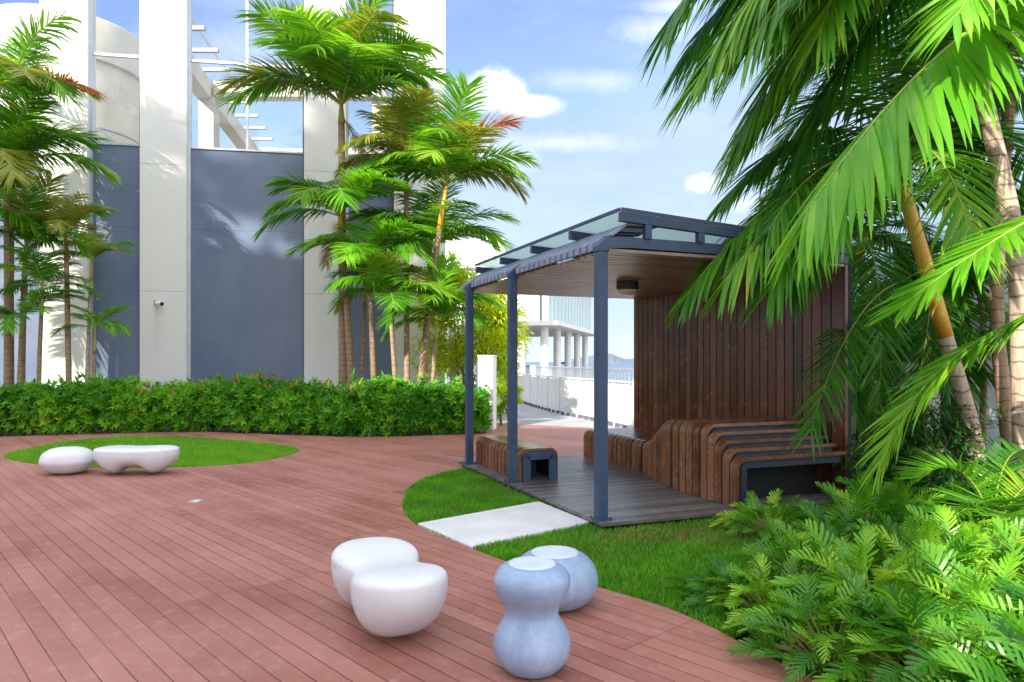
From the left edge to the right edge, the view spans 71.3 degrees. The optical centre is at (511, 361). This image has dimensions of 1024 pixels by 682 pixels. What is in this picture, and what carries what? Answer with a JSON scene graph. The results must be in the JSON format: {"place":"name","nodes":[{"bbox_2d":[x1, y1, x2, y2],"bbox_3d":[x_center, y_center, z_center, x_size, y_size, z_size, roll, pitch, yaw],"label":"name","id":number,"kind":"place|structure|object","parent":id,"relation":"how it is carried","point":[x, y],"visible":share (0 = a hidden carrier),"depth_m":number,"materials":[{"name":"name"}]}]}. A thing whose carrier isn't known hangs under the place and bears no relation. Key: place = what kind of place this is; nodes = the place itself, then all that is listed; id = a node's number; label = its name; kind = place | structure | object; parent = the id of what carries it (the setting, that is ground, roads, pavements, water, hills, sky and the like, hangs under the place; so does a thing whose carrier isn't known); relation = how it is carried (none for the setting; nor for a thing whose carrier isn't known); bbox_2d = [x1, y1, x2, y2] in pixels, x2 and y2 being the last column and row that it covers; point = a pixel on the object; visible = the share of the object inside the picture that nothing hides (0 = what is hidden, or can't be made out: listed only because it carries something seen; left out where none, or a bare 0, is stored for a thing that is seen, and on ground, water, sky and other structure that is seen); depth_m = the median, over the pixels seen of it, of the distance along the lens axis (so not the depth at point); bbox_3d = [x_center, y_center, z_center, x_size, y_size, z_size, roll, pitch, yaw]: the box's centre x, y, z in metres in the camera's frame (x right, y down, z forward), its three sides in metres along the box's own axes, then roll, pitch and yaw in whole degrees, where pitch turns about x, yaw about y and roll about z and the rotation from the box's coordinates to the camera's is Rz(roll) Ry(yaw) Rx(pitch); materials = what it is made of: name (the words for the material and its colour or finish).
{"place":"outdoors","nodes":[
{"label":"outdoors","id":0,"kind":"place"},
{"bbox_2d":[4,434,299,467],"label":"lawn","id":1,"kind":"structure","parent":0,"point":[198,451],"depth_m":12.04,"materials":[{"name":"green plant"}]},
{"bbox_2d":[0,0,444,407],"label":"building","id":2,"kind":"structure","parent":0,"point":[205,270],"depth_m":19.06,"materials":[{"name":"white paint"},{"name":"blue grey paint"},{"name":"pale aluminium"}]},
{"bbox_2d":[96,126,115,141],"bbox_3d":[-11.491,-6.132,20.000,0.779,1.220,0.048,0,0,0],"label":"stair rail","id":3,"kind":"object","parent":2,"relation":"attached to","point":[107,135],"visible":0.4,"depth_m":19.98,"materials":[{"name":"metal"}]},
{"bbox_2d":[154,300,163,352],"bbox_3d":[-9.259,-0.930,18.647,0.432,1.390,0.134,0,0,37],"label":"security camera","id":4,"kind":"object","parent":2,"relation":"attached to","point":[158,303],"visible":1,"depth_m":18.77,"materials":[{"name":"metal"}]},
{"bbox_2d":[192,17,390,153],"bbox_3d":[-8.689,-5.100,28.500,8.297,13.200,15.072,0,0,0],"label":"pergola","id":5,"kind":"object","parent":2,"relation":"attached to","point":[211,120],"visible":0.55,"depth_m":25.75,"materials":[{"name":"metal"}]},
{"bbox_2d":[2,420,485,436],"bbox_3d":[-8.388,1.560,15.872,15.747,0.001,5.009,0,0,-9],"label":"planting bed","id":6,"kind":"object","parent":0,"point":[415,433],"visible":0.05,"depth_m":15.67,"materials":[{"name":"green plant"}]},
{"bbox_2d":[0,135,63,255],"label":"palm tree","id":7,"kind":"object","parent":6,"relation":"on","point":[29,219],"visible":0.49,"depth_m":15.65,"materials":[{"name":"green plant"}]},
{"bbox_2d":[0,283,93,384],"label":"palm tree","id":8,"kind":"object","parent":6,"relation":"on","point":[26,307],"visible":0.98,"depth_m":15.70,"materials":[{"name":"green plant"}]},
{"bbox_2d":[0,246,103,431],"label":"palm tree","id":9,"kind":"object","parent":6,"relation":"on","point":[41,271],"visible":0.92,"depth_m":15.75,"materials":[{"name":"green plant"}]},
{"bbox_2d":[0,6,109,422],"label":"palm tree","id":10,"kind":"object","parent":6,"relation":"on","point":[16,72],"visible":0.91,"depth_m":16.22,"materials":[{"name":"green plant"}]},
{"bbox_2d":[0,166,109,383],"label":"palm tree","id":11,"kind":"object","parent":6,"relation":"on","point":[29,202],"visible":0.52,"depth_m":16.01,"materials":[{"name":"green plant"}]},
{"bbox_2d":[0,81,122,431],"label":"palm tree","id":12,"kind":"object","parent":6,"relation":"on","point":[18,156],"visible":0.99,"depth_m":15.84,"materials":[{"name":"green plant"}]},
{"bbox_2d":[14,191,117,382],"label":"palm tree","id":13,"kind":"object","parent":6,"relation":"on","point":[72,218],"visible":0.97,"depth_m":15.95,"materials":[{"name":"green plant"}]},
{"bbox_2d":[46,303,132,431],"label":"palm tree","id":14,"kind":"object","parent":6,"relation":"on","point":[113,326],"visible":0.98,"depth_m":15.87,"materials":[{"name":"green plant"}]},
{"bbox_2d":[43,222,138,430],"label":"palm tree","id":15,"kind":"object","parent":6,"relation":"on","point":[90,244],"visible":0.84,"depth_m":16.07,"materials":[{"name":"green plant"}]},
{"bbox_2d":[0,367,493,436],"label":"hedge","id":16,"kind":"object","parent":6,"relation":"on","point":[106,404],"visible":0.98,"depth_m":14.76,"materials":[{"name":"green plant"}]},
{"bbox_2d":[209,0,459,403],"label":"palm tree","id":17,"kind":"object","parent":6,"relation":"on","point":[345,56],"visible":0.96,"depth_m":15.89,"materials":[{"name":"green plant"}]},
{"bbox_2d":[251,164,417,390],"bbox_3d":[-3.935,-1.490,16.078,3.695,6.287,3.826,0,0,0],"label":"palm tree","id":18,"kind":"object","parent":6,"relation":"on","point":[341,199],"visible":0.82,"depth_m":15.93,"materials":[{"name":"green plant"}]},
{"bbox_2d":[279,211,440,378],"bbox_3d":[-3.302,-0.950,15.734,3.658,5.206,3.293,0,0,0],"label":"palm tree","id":19,"kind":"object","parent":6,"relation":"on","point":[376,239],"visible":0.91,"depth_m":15.77,"materials":[{"name":"green plant"}]},
{"bbox_2d":[324,253,403,381],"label":"palm tree","id":20,"kind":"object","parent":6,"relation":"on","point":[362,351],"visible":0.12,"depth_m":16.75,"materials":[{"name":"green plant"}]},
{"bbox_2d":[321,228,462,428],"bbox_3d":[-2.640,-0.722,15.676,3.286,4.750,2.888,0,0,0],"label":"palm tree","id":21,"kind":"object","parent":6,"relation":"on","point":[399,293],"visible":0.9,"depth_m":15.43,"materials":[{"name":"green plant"}]},
{"bbox_2d":[333,82,489,381],"bbox_3d":[-2.397,-2.345,16.712,3.364,7.993,3.529,0,0,38],"label":"palm tree","id":22,"kind":"object","parent":6,"relation":"on","point":[387,118],"visible":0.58,"depth_m":16.14,"materials":[{"name":"green plant"}]},
{"bbox_2d":[344,176,520,384],"bbox_3d":[-1.888,-1.555,16.929,4.292,6.415,3.620,0,0,0],"label":"palm tree","id":23,"kind":"object","parent":6,"relation":"on","point":[449,233],"visible":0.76,"depth_m":16.74,"materials":[{"name":"green plant"}]},
{"bbox_2d":[372,250,505,380],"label":"palm tree","id":24,"kind":"object","parent":6,"relation":"on","point":[437,305],"visible":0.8,"depth_m":15.94,"materials":[{"name":"green plant"}]},
{"bbox_2d":[350,67,541,429],"bbox_3d":[-1.425,-2.360,16.158,3.793,8.037,4.160,0,0,-44],"label":"palm tree","id":25,"kind":"object","parent":6,"relation":"on","point":[448,148],"visible":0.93,"depth_m":15.96,"materials":[{"name":"green plant"}]},
{"bbox_2d":[409,249,538,402],"bbox_3d":[-1.139,-0.649,18.547,3.791,4.517,3.183,0,0,0],"label":"bamboo clump","id":26,"kind":"object","parent":6,"relation":"on","point":[492,340],"visible":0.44,"depth_m":18.07,"materials":[{"name":"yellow plant"}]},
{"bbox_2d":[476,355,496,431],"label":"gate pillar","id":27,"kind":"structure","parent":6,"relation":"on","point":[485,369],"depth_m":15.72,"materials":[{"name":"white paint"}]},
{"bbox_2d":[0,425,816,681],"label":"deck","id":28,"kind":"structure","parent":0,"point":[135,575],"depth_m":4.76,"materials":[{"name":"brown wood"}]},
{"bbox_2d":[38,446,94,474],"bbox_3d":[-5.980,1.325,9.600,0.655,0.350,0.655,0,0,0],"label":"egg seat","id":29,"kind":"object","parent":28,"relation":"on","point":[67,460],"visible":0.98,"depth_m":9.38,"materials":[{"name":"white plastic"}]},
{"bbox_2d":[93,445,179,472],"bbox_3d":[-5.020,1.310,9.550,1.081,0.354,0.543,0,0,-2],"label":"lounge seat","id":30,"kind":"object","parent":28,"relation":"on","point":[148,458],"visible":1,"depth_m":9.33,"materials":[{"name":"white plastic"}]},
{"bbox_2d":[188,499,204,502],"bbox_3d":[-3.384,1.494,7.646,0.170,0.009,0.170,0,0,0],"label":"floor light","id":31,"kind":"object","parent":28,"relation":"on","point":[196,501],"visible":1,"depth_m":7.62,"materials":[{"name":"metal"}]},
{"bbox_2d":[331,537,447,636],"bbox_3d":[-0.720,1.298,4.100,0.521,0.376,1.059,0,0,-26],"label":"lounge seat","id":32,"kind":"object","parent":28,"relation":"on","point":[389,587],"visible":1,"depth_m":3.74,"materials":[{"name":"white plastic"}]},
{"bbox_2d":[493,556,570,678],"bbox_3d":[0.097,1.238,3.470,0.376,0.524,0.376,0,0,0],"label":"hourglass stool","id":33,"kind":"object","parent":28,"relation":"on","point":[531,640],"visible":1,"depth_m":3.34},
{"bbox_2d":[521,545,597,611],"bbox_3d":[0.265,1.337,4.420,0.536,0.326,0.536,0,0,0],"label":"round stool","id":34,"kind":"object","parent":28,"relation":"on","point":[579,566],"visible":0.53,"depth_m":4.26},
{"bbox_2d":[0,0,1023,361],"label":"sky","id":35,"kind":"structure","parent":0,"point":[569,67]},
{"bbox_2d":[474,389,633,428],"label":"path","id":36,"kind":"structure","parent":0,"point":[529,415],"depth_m":18.52,"materials":[{"name":"white concrete"}]},
{"bbox_2d":[445,261,593,385],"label":"white building","id":37,"kind":"structure","parent":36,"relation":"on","point":[557,318],"depth_m":42.41,"materials":[{"name":"paint"}]},
{"bbox_2d":[450,334,464,384],"bbox_3d":[-2.877,-0.100,39.209,1.100,2.800,0.100,0,0,14],"label":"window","id":38,"kind":"structure","parent":37,"relation":"in","point":[451,378],"depth_m":39.24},
{"bbox_2d":[498,373,633,427],"bbox_3d":[0.767,0.996,26.762,3.525,1.108,31.049,0,0,-18],"label":"white fence","id":39,"kind":"object","parent":36,"relation":"on","point":[575,396],"visible":0.22,"depth_m":19.37,"materials":[{"name":"paint"}]},
{"bbox_2d":[526,362,633,379],"bbox_3d":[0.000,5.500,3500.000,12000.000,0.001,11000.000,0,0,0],"label":"sea","id":40,"kind":"structure","parent":0,"point":[592,365],"depth_m":489.26,"materials":[{"name":"liquid"}]},
{"bbox_2d":[561,353,633,363],"bbox_3d":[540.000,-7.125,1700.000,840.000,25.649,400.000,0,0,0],"label":"headland","id":41,"kind":"structure","parent":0,"point":[613,359],"depth_m":1530.24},
{"bbox_2d":[580,380,631,384],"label":"ground","id":42,"kind":"structure","parent":0,"point":[617,382],"depth_m":54.98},
{"bbox_2d":[0,3,138,143],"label":"round tower","id":43,"kind":"structure","parent":42,"relation":"on","point":[117,85],"depth_m":30.16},
{"bbox_2d":[445,238,504,261],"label":"striped building","id":44,"kind":"structure","parent":42,"relation":"on","point":[475,250],"depth_m":56.00,"materials":[{"name":"white paint"}]},
{"bbox_2d":[449,245,452,253],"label":"window","id":45,"kind":"structure","parent":44,"relation":"in","point":[450,246],"depth_m":55.97,"materials":[{"name":"white"}]},
{"bbox_2d":[460,245,463,260],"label":"window","id":46,"kind":"structure","parent":44,"relation":"in","point":[461,246],"depth_m":55.97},
{"bbox_2d":[471,245,474,260],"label":"window","id":47,"kind":"structure","parent":44,"relation":"in","point":[472,246],"depth_m":55.97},
{"bbox_2d":[481,245,485,260],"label":"window","id":48,"kind":"structure","parent":44,"relation":"in","point":[483,248],"depth_m":55.97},
{"bbox_2d":[492,247,496,256],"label":"window","id":49,"kind":"structure","parent":44,"relation":"in","point":[494,253],"depth_m":55.97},
{"bbox_2d":[496,380,524,424],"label":"shrub","id":50,"kind":"object","parent":42,"relation":"on","point":[501,405],"visible":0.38,"depth_m":16.88,"materials":[{"name":"green plant"}]},
{"bbox_2d":[526,365,633,384],"bbox_3d":[2.627,0.885,30.581,2.284,1.330,30.415,0,0,-16],"label":"railing","id":51,"kind":"object","parent":42,"relation":"on","point":[541,370],"visible":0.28,"depth_m":29.50,"materials":[{"name":"white metal"}]},
{"bbox_2d":[735,463,1023,681],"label":"soil","id":52,"kind":"structure","parent":0,"point":[746,635],"depth_m":3.85,"materials":[{"name":"brown soil"}]},
{"bbox_2d":[401,466,880,638],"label":"turf","id":53,"kind":"structure","parent":52,"relation":"on","point":[643,573],"depth_m":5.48,"materials":[{"name":"green plant"}]},
{"bbox_2d":[418,501,589,547],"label":"paving slab","id":54,"kind":"structure","parent":53,"relation":"on","point":[471,530],"depth_m":6.51,"materials":[{"name":"concrete"}]},
{"bbox_2d":[458,207,851,530],"bbox_3d":[1.432,0.080,8.910,3.097,2.961,4.326,0,0,-22],"label":"garden shelter","id":55,"kind":"object","parent":53,"relation":"on","point":[711,366],"visible":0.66,"depth_m":8.36,"materials":[{"name":"brown wood"}]},
{"bbox_2d":[476,435,557,480],"bbox_3d":[0.033,1.241,9.374,0.510,0.382,1.655,0,0,-22],"label":"slatted bench","id":56,"kind":"object","parent":55,"relation":"on","point":[491,454],"visible":0.77,"depth_m":9.03,"materials":[{"name":"brown wood"}]},
{"bbox_2d":[616,281,638,294],"bbox_3d":[1.450,-0.915,8.949,0.280,0.165,0.280,0,0,0],"label":"ceiling lamp","id":57,"kind":"object","parent":55,"relation":"attached to","point":[627,287],"visible":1,"depth_m":8.85,"materials":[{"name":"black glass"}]},
{"bbox_2d":[584,416,846,507],"bbox_3d":[2.116,1.044,9.071,1.426,0.777,4.007,0,0,-22],"label":"stepped bench","id":58,"kind":"object","parent":55,"relation":"on","point":[728,461],"visible":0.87,"depth_m":7.60,"materials":[{"name":"brown wood"}]},
{"bbox_2d":[664,552,788,627],"bbox_3d":[1.337,1.444,4.429,0.754,0.406,0.796,0,0,0],"label":"garden plant","id":59,"kind":"object","parent":52,"relation":"on","point":[708,569],"visible":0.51,"depth_m":4.42,"materials":[{"name":"green plant"}]},
{"bbox_2d":[708,488,812,542],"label":"garden plant","id":60,"kind":"object","parent":52,"relation":"on","point":[746,509],"visible":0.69,"depth_m":6.21,"materials":[{"name":"green plant"}]},
{"bbox_2d":[702,552,835,645],"bbox_3d":[1.544,1.436,4.237,0.829,0.528,0.851,0,0,0],"label":"garden plant","id":61,"kind":"object","parent":52,"relation":"on","point":[747,588],"visible":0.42,"depth_m":4.25,"materials":[{"name":"green plant"}]},
{"bbox_2d":[723,518,881,597],"bbox_3d":[1.941,1.367,4.732,1.071,0.649,1.055,0,0,31],"label":"garden plant","id":62,"kind":"object","parent":52,"relation":"on","point":[796,544],"visible":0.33,"depth_m":4.75,"materials":[{"name":"green plant"}]},
{"bbox_2d":[756,500,894,577],"bbox_3d":[2.367,1.397,5.352,1.133,0.630,1.221,0,0,0],"label":"garden plant","id":63,"kind":"object","parent":52,"relation":"on","point":[815,514],"visible":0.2,"depth_m":5.42,"materials":[{"name":"green plant"}]},
{"bbox_2d":[636,0,1023,508],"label":"palm tree","id":64,"kind":"object","parent":52,"relation":"on","point":[745,32],"visible":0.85,"depth_m":6.84,"materials":[{"name":"green plant"}]},
{"bbox_2d":[721,570,940,681],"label":"garden plant","id":65,"kind":"object","parent":52,"relation":"on","point":[799,604],"visible":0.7,"depth_m":3.56,"materials":[{"name":"green plant"}]},
{"bbox_2d":[664,0,1023,493],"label":"palm tree","id":66,"kind":"object","parent":52,"relation":"on","point":[766,225],"visible":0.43,"depth_m":7.11,"materials":[{"name":"green plant"}]},
{"bbox_2d":[789,478,951,553],"bbox_3d":[2.858,1.317,5.691,1.319,0.819,1.345,0,0,0],"label":"garden plant","id":67,"kind":"object","parent":52,"relation":"on","point":[870,502],"visible":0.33,"depth_m":5.63,"materials":[{"name":"green plant"}]},
{"bbox_2d":[743,518,998,680],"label":"garden plant","id":68,"kind":"object","parent":52,"relation":"on","point":[908,559],"visible":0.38,"depth_m":3.97,"materials":[{"name":"green plant"}]},
{"bbox_2d":[818,428,951,489],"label":"dark shrub","id":69,"kind":"object","parent":52,"relation":"on","point":[857,456],"visible":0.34,"depth_m":7.78,"materials":[{"name":"green plant"}]},
{"bbox_2d":[748,0,1023,476],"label":"palm tree","id":70,"kind":"object","parent":52,"relation":"on","point":[1000,359],"visible":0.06,"depth_m":8.16,"materials":[{"name":"green plant"}]},
{"bbox_2d":[819,471,958,537],"bbox_3d":[3.340,1.351,6.356,1.392,0.804,1.313,0,0,0],"label":"garden plant","id":71,"kind":"object","parent":52,"relation":"on","point":[899,485],"visible":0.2,"depth_m":6.25,"materials":[{"name":"green plant"}]},
{"bbox_2d":[756,0,1023,288],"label":"palm tree","id":72,"kind":"object","parent":52,"relation":"on","point":[959,66],"visible":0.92,"depth_m":4.53,"materials":[{"name":"green plant"}]},
{"bbox_2d":[851,369,936,477],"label":"dark shrub","id":73,"kind":"object","parent":52,"relation":"on","point":[855,435],"visible":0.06,"depth_m":9.44,"materials":[{"name":"green plant"}]},
{"bbox_2d":[853,334,938,455],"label":"palm tree","id":74,"kind":"object","parent":52,"relation":"on","point":[889,357],"visible":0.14,"depth_m":9.46,"materials":[{"name":"green plant"}]},
{"bbox_2d":[787,252,1009,466],"bbox_3d":[4.952,-0.011,8.107,2.515,3.051,4.735,0,0,36],"label":"palm tree","id":75,"kind":"object","parent":52,"relation":"on","point":[923,343],"visible":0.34,"depth_m":8.13,"materials":[{"name":"green plant"}]},
{"bbox_2d":[801,561,1023,681],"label":"garden plant","id":76,"kind":"object","parent":52,"relation":"on","point":[911,623],"visible":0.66,"depth_m":3.23,"materials":[{"name":"green plant"}]},
{"bbox_2d":[817,508,1023,623],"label":"garden plant","id":77,"kind":"object","parent":52,"relation":"on","point":[895,542],"visible":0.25,"depth_m":4.36,"materials":[{"name":"green plant"}]},
{"bbox_2d":[847,121,994,451],"bbox_3d":[4.730,-0.543,9.057,2.666,4.200,2.509,0,0,-35],"label":"palm tree","id":78,"kind":"object","parent":52,"relation":"on","point":[862,267],"visible":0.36,"depth_m":8.39,"materials":[{"name":"green plant"}]},
{"bbox_2d":[851,277,994,410],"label":"palm tree","id":79,"kind":"object","parent":52,"relation":"on","point":[947,389],"visible":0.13,"depth_m":9.22,"materials":[{"name":"green plant"}]},
{"bbox_2d":[828,538,1023,680],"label":"garden plant","id":80,"kind":"object","parent":52,"relation":"on","point":[962,581],"visible":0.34,"depth_m":3.68,"materials":[{"name":"green plant"}]},
{"bbox_2d":[851,258,1009,462],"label":"panel wall","id":81,"kind":"structure","parent":52,"relation":"on","point":[991,395],"depth_m":10.90,"materials":[{"name":"white paint"}]},
{"bbox_2d":[861,397,1010,479],"bbox_3d":[4.865,1.013,8.356,1.768,1.302,1.406,0,0,0],"label":"dark shrub","id":82,"kind":"object","parent":52,"relation":"on","point":[943,432],"visible":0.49,"depth_m":8.01,"materials":[{"name":"green plant"}]},
{"bbox_2d":[851,197,1022,447],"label":"palm tree","id":83,"kind":"object","parent":52,"relation":"on","point":[957,297],"visible":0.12,"depth_m":9.21,"materials":[{"name":"green plant"}]},
{"bbox_2d":[882,472,992,532],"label":"garden plant","id":84,"kind":"object","parent":52,"relation":"on","point":[961,483],"visible":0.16,"depth_m":6.51,"materials":[{"name":"green plant"}]},
{"bbox_2d":[851,215,1023,494],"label":"palm tree","id":85,"kind":"object","parent":52,"relation":"on","point":[1008,236],"visible":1,"depth_m":4.78,"materials":[{"name":"green plant"}]},
{"bbox_2d":[864,504,1023,600],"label":"garden plant","id":86,"kind":"object","parent":52,"relation":"on","point":[965,524],"visible":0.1,"depth_m":4.81,"materials":[{"name":"green plant"}]},
{"bbox_2d":[871,434,1023,558],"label":"young palm","id":87,"kind":"object","parent":52,"relation":"on","point":[995,510],"visible":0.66,"depth_m":5.64,"materials":[{"name":"green plant"}]},
{"bbox_2d":[885,443,1023,514],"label":"dark shrub","id":88,"kind":"object","parent":52,"relation":"on","point":[946,477],"visible":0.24,"depth_m":6.63,"materials":[{"name":"green plant"}]},
{"bbox_2d":[891,606,1023,681],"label":"garden plant","id":89,"kind":"object","parent":52,"relation":"on","point":[956,654],"visible":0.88,"depth_m":2.87,"materials":[{"name":"green plant"}]},
{"bbox_2d":[898,496,1023,554],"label":"garden plant","id":90,"kind":"object","parent":52,"relation":"on","point":[969,506],"visible":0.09,"depth_m":5.35,"materials":[{"name":"green plant"}]},
{"bbox_2d":[916,305,1009,393],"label":"palm tree","id":91,"kind":"object","parent":52,"relation":"on","point":[986,330],"visible":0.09,"depth_m":9.38,"materials":[{"name":"green plant"}]},
{"bbox_2d":[960,578,1023,680],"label":"garden plant","id":92,"kind":"object","parent":52,"relation":"on","point":[986,601],"visible":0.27,"depth_m":3.25,"materials":[{"name":"green plant"}]},
{"bbox_2d":[971,516,1023,646],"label":"garden plant","id":93,"kind":"object","parent":52,"relation":"on","point":[997,522],"visible":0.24,"depth_m":4.11,"materials":[{"name":"green plant"}]},
{"bbox_2d":[985,523,1023,599],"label":"garden plant","id":94,"kind":"object","parent":52,"relation":"on","point":[991,527],"visible":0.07,"depth_m":4.62,"materials":[{"name":"green plant"}]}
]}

